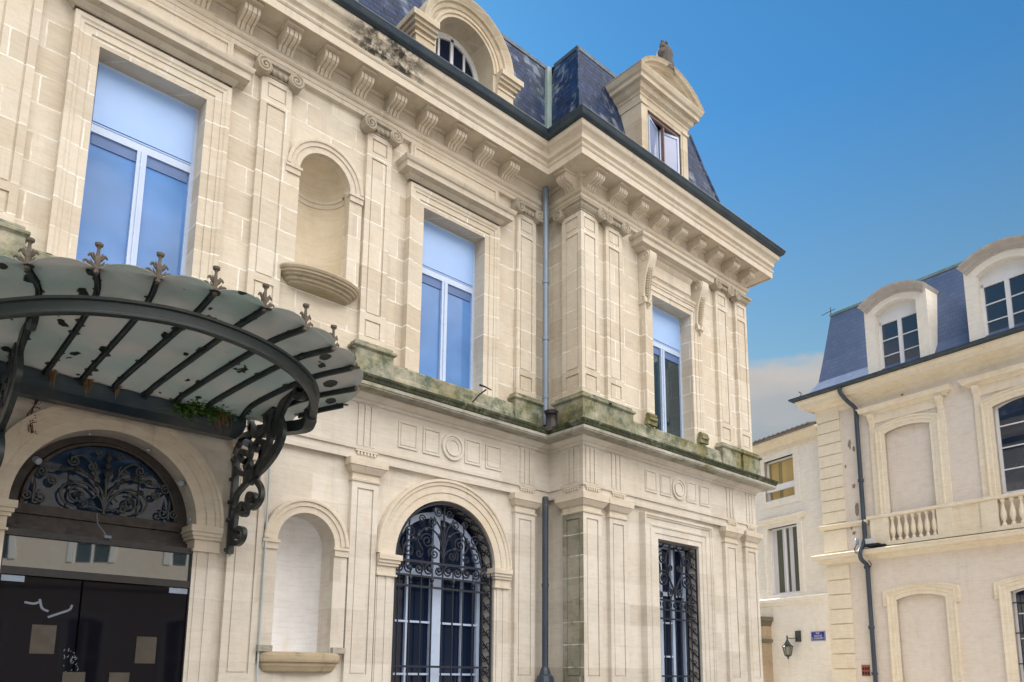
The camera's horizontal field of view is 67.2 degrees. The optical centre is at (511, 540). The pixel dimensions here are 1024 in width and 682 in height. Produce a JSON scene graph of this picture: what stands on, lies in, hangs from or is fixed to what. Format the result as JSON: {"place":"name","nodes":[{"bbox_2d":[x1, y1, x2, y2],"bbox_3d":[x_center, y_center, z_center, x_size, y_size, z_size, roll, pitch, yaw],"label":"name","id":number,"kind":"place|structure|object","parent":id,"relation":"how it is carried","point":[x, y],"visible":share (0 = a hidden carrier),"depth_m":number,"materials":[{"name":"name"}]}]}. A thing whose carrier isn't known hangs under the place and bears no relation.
{"place":"outdoors","nodes":[
{"label":"outdoors","id":0,"kind":"place"},
{"bbox_2d":[473,0,1023,441],"label":"sky","id":1,"kind":"structure","parent":0,"point":[878,144],"materials":[{"name":"blue"}]},
{"label":"ground","id":2,"kind":"structure","parent":0,"visible":0},
{"bbox_2d":[0,0,785,681],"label":"town hall","id":3,"kind":"structure","parent":2,"relation":"on","point":[370,178],"depth_m":11.28,"materials":[{"name":"stone"}]},
{"bbox_2d":[27,400,40,433],"bbox_3d":[-4.925,-1.314,7.949,0.134,0.449,0.035,9,-13,-41],"label":"berry stem","id":4,"kind":"object","parent":3,"relation":"hanging from","point":[35,403],"visible":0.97,"depth_m":7.94,"materials":[{"name":"red plant"}]},
{"bbox_2d":[32,456,41,464],"bbox_3d":[-4.940,-0.833,8.013,0.085,0.088,0.076,-2,-10,12],"label":"spot lamp","id":5,"kind":"object","parent":3,"relation":"attached to","point":[37,460],"visible":1,"depth_m":7.99,"materials":[{"name":"metal"}]},
{"bbox_2d":[0,574,81,681],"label":"glass door","id":6,"kind":"structure","parent":3,"relation":"in","point":[17,617],"depth_m":7.79,"materials":[{"name":"glass"}]},
{"bbox_2d":[29,624,56,653],"bbox_3d":[-4.761,1.003,7.824,0.220,0.290,0.002,9,-13,-41],"label":"paper notice","id":7,"kind":"object","parent":3,"relation":"attached to","point":[43,638],"visible":1,"depth_m":7.82,"materials":[{"name":"white paper"}]},
{"bbox_2d":[24,599,72,617],"bbox_3d":[-4.746,0.699,7.893,0.442,0.193,0.003,9,-13,-41],"label":"tape strip","id":8,"kind":"object","parent":3,"relation":"attached to","point":[41,606],"visible":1,"depth_m":7.87,"materials":[{"name":"grey plastic"}]},
{"bbox_2d":[63,649,77,671],"bbox_3d":[-4.562,1.244,7.970,0.157,0.254,0.003,9,-13,-41],"label":"glue residue","id":9,"kind":"object","parent":3,"relation":"attached to","point":[71,658],"visible":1,"depth_m":7.98},
{"bbox_2d":[62,672,85,681],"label":"paper notice","id":10,"kind":"object","parent":3,"relation":"attached to","point":[73,676],"visible":1,"depth_m":7.96,"materials":[{"name":"white paper"}]},
{"bbox_2d":[96,513,111,538],"bbox_3d":[-4.417,-0.162,8.317,0.205,0.282,0.071,0,-10,3],"label":"loose wire","id":11,"kind":"object","parent":3,"relation":"hanging from","point":[107,536],"visible":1,"depth_m":8.31,"materials":[{"name":"grey metal"}]},
{"bbox_2d":[109,672,129,681],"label":"paper notice","id":12,"kind":"object","parent":3,"relation":"attached to","point":[118,677],"visible":1,"depth_m":8.25,"materials":[{"name":"white paper"}]},
{"bbox_2d":[74,581,187,681],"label":"glass door","id":13,"kind":"structure","parent":3,"relation":"in","point":[112,616],"depth_m":8.38,"materials":[{"name":"glass"}]},
{"bbox_2d":[75,61,198,274],"bbox_3d":[-4.493,-4.260,9.266,1.230,2.720,0.090,9,-13,-41],"label":"window frame","id":14,"kind":"structure","parent":3,"relation":"in","point":[139,174],"depth_m":9.27,"materials":[{"name":"glass"}]},
{"bbox_2d":[134,636,156,663],"bbox_3d":[-4.022,1.203,8.464,0.210,0.290,0.002,9,-13,-41],"label":"paper notice","id":15,"kind":"object","parent":3,"relation":"attached to","point":[145,652],"visible":1,"depth_m":8.46,"materials":[{"name":"white paper"}]},
{"bbox_2d":[0,237,362,553],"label":"entrance canopy","id":16,"kind":"object","parent":3,"relation":"attached to","point":[144,337],"visible":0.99,"depth_m":7.37,"materials":[{"name":"metal"}]},
{"bbox_2d":[46,369,56,387],"bbox_3d":[-4.536,-1.612,7.591,0.121,0.284,0.106,-2,-10,12],"label":"dry plant","id":17,"kind":"object","parent":16,"relation":"hanging from","point":[53,376],"visible":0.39,"depth_m":7.58,"materials":[{"name":"brown plant"}]},
{"bbox_2d":[83,379,93,393],"bbox_3d":[-4.300,-1.560,7.796,0.125,0.231,0.112,9,-13,-41],"label":"dry plant","id":18,"kind":"object","parent":16,"relation":"hanging from","point":[87,382],"visible":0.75,"depth_m":7.80,"materials":[{"name":"brown plant"}]},
{"bbox_2d":[115,385,122,398],"bbox_3d":[-4.093,-1.549,7.983,0.088,0.186,0.106,9,-13,-41],"label":"dry plant","id":19,"kind":"object","parent":16,"relation":"hanging from","point":[118,388],"visible":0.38,"depth_m":7.98,"materials":[{"name":"brown plant"}]},
{"bbox_2d":[172,399,198,421],"bbox_3d":[-3.553,-1.435,8.438,0.321,0.256,0.200,9,-13,-41],"label":"green plant","id":20,"kind":"object","parent":16,"relation":"hanging from","point":[186,414],"visible":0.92,"depth_m":8.39,"materials":[{"name":"green plant"}]},
{"bbox_2d":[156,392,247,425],"bbox_3d":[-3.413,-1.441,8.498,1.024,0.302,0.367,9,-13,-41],"label":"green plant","id":21,"kind":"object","parent":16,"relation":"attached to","point":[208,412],"visible":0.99,"depth_m":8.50,"materials":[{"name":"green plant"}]},
{"bbox_2d":[210,409,234,434],"bbox_3d":[-3.276,-1.301,8.680,0.258,0.298,0.249,-8,-13,40],"label":"dry plant","id":22,"kind":"object","parent":16,"relation":"hanging from","point":[222,412],"visible":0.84,"depth_m":8.65,"materials":[{"name":"plant"}]},
{"bbox_2d":[242,439,249,447],"bbox_3d":[-3.129,-1.147,9.100,0.102,0.105,0.090,-2,-10,12],"label":"spot lamp","id":23,"kind":"object","parent":16,"relation":"attached to","point":[245,442],"visible":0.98,"depth_m":9.07,"materials":[{"name":"metal"}]},
{"bbox_2d":[178,480,184,485],"bbox_3d":[-3.834,-0.664,8.943,0.069,0.079,0.076,1,-10,-2],"label":"spot lamp","id":24,"kind":"object","parent":3,"relation":"attached to","point":[181,482],"visible":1,"depth_m":8.92,"materials":[{"name":"metal"}]},
{"bbox_2d":[256,466,270,681],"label":"conduit","id":25,"kind":"object","parent":3,"relation":"attached to","point":[260,620],"visible":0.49,"depth_m":9.39,"materials":[{"name":"metal"}]},
{"bbox_2d":[393,504,480,681],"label":"window grille","id":26,"kind":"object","parent":3,"relation":"in","point":[429,512],"depth_m":11.53,"materials":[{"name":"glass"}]},
{"bbox_2d":[419,219,474,389],"bbox_3d":[-1.093,-3.701,12.276,1.230,2.720,0.090,9,-13,-41],"label":"window frame","id":27,"kind":"structure","parent":3,"relation":"in","point":[448,263],"depth_m":12.33,"materials":[{"name":"glass"}]},
{"bbox_2d":[472,384,491,401],"bbox_3d":[-0.443,-2.226,11.696,0.308,0.281,0.117,4,-10,-17],"label":"iron hook","id":28,"kind":"object","parent":3,"relation":"on","point":[478,395],"visible":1,"depth_m":11.71,"materials":[{"name":"grey metal"}]},
{"bbox_2d":[536,187,558,681],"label":"downpipe","id":29,"kind":"object","parent":3,"relation":"attached to","point":[549,421],"visible":0.96,"depth_m":12.77,"materials":[{"name":"metal"}]},
{"bbox_2d":[652,305,683,437],"bbox_3d":[2.869,-3.184,14.727,1.220,2.620,0.090,9,-13,-41],"label":"window frame","id":30,"kind":"structure","parent":3,"relation":"in","point":[666,327],"depth_m":14.85,"materials":[{"name":"white glass"}]},
{"bbox_2d":[658,543,686,681],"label":"window frame","id":31,"kind":"structure","parent":3,"relation":"in","point":[662,588],"depth_m":14.09,"materials":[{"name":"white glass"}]},
{"bbox_2d":[760,616,773,681],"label":"stone pier","id":32,"kind":"structure","parent":2,"relation":"on","point":[766,638],"depth_m":25.15,"materials":[{"name":"beige stone"}]},
{"bbox_2d":[752,421,832,681],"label":"building","id":33,"kind":"structure","parent":2,"relation":"on","point":[793,595],"depth_m":24.83,"materials":[{"name":"yellow stone"}]},
{"bbox_2d":[767,455,794,500],"bbox_3d":[8.994,-2.054,25.676,0.130,1.390,1.260,6,-11,-27],"label":"window frame","id":34,"kind":"structure","parent":33,"relation":"in","point":[781,470],"depth_m":25.70,"materials":[{"name":"white wood"}]},
{"bbox_2d":[771,524,799,594],"bbox_3d":[8.999,0.643,25.218,0.065,2.220,1.240,6,-11,-27],"label":"window frame","id":35,"kind":"structure","parent":33,"relation":"in","point":[785,564],"depth_m":25.28,"materials":[{"name":"white wood"}]},
{"bbox_2d":[781,631,800,658],"bbox_3d":[8.814,3.304,24.305,0.602,0.900,0.320,-3,-10,18],"label":"wall lantern","id":36,"kind":"object","parent":33,"relation":"attached to","point":[787,646],"depth_m":24.25,"materials":[{"name":"paint"}]},
{"bbox_2d":[811,631,825,640],"bbox_3d":[9.397,2.933,23.657,0.021,0.295,0.540,6,-11,-27],"label":"street sign","id":37,"kind":"object","parent":33,"relation":"attached to","point":[818,636],"visible":1,"depth_m":23.64,"materials":[{"name":"blue metal"}]},
{"bbox_2d":[788,235,1023,681],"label":"town house","id":38,"kind":"structure","parent":2,"relation":"on","point":[926,373],"depth_m":21.15,"materials":[{"name":"yellow stone"}]},
{"bbox_2d":[837,387,877,681],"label":"house downpipe","id":39,"kind":"object","parent":38,"relation":"attached to","point":[871,626],"visible":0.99,"depth_m":22.32,"materials":[{"name":"black metal"}]},
{"bbox_2d":[861,665,870,675],"bbox_3d":[10.103,3.711,21.992,0.020,0.320,0.250,8,-12,-36],"label":"wall vent","id":40,"kind":"object","parent":38,"relation":"attached to","point":[865,670],"depth_m":21.98,"materials":[{"name":"red metal"}]},
{"bbox_2d":[854,538,886,566],"bbox_3d":[10.259,0.321,22.048,0.247,0.882,0.885,8,-12,-37],"label":"camera box","id":41,"kind":"object","parent":38,"relation":"attached to","point":[870,542],"visible":1,"depth_m":22.04,"materials":[{"name":"plastic"}]},
{"bbox_2d":[994,396,1023,493],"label":"window frame","id":42,"kind":"structure","parent":38,"relation":"in","point":[1009,416],"depth_m":19.70,"materials":[{"name":"white wood"}]},
{"bbox_2d":[1013,589,1023,681],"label":"window frame","id":43,"kind":"structure","parent":38,"relation":"in","point":[1020,596],"depth_m":19.10,"materials":[{"name":"white wood"}]}
]}

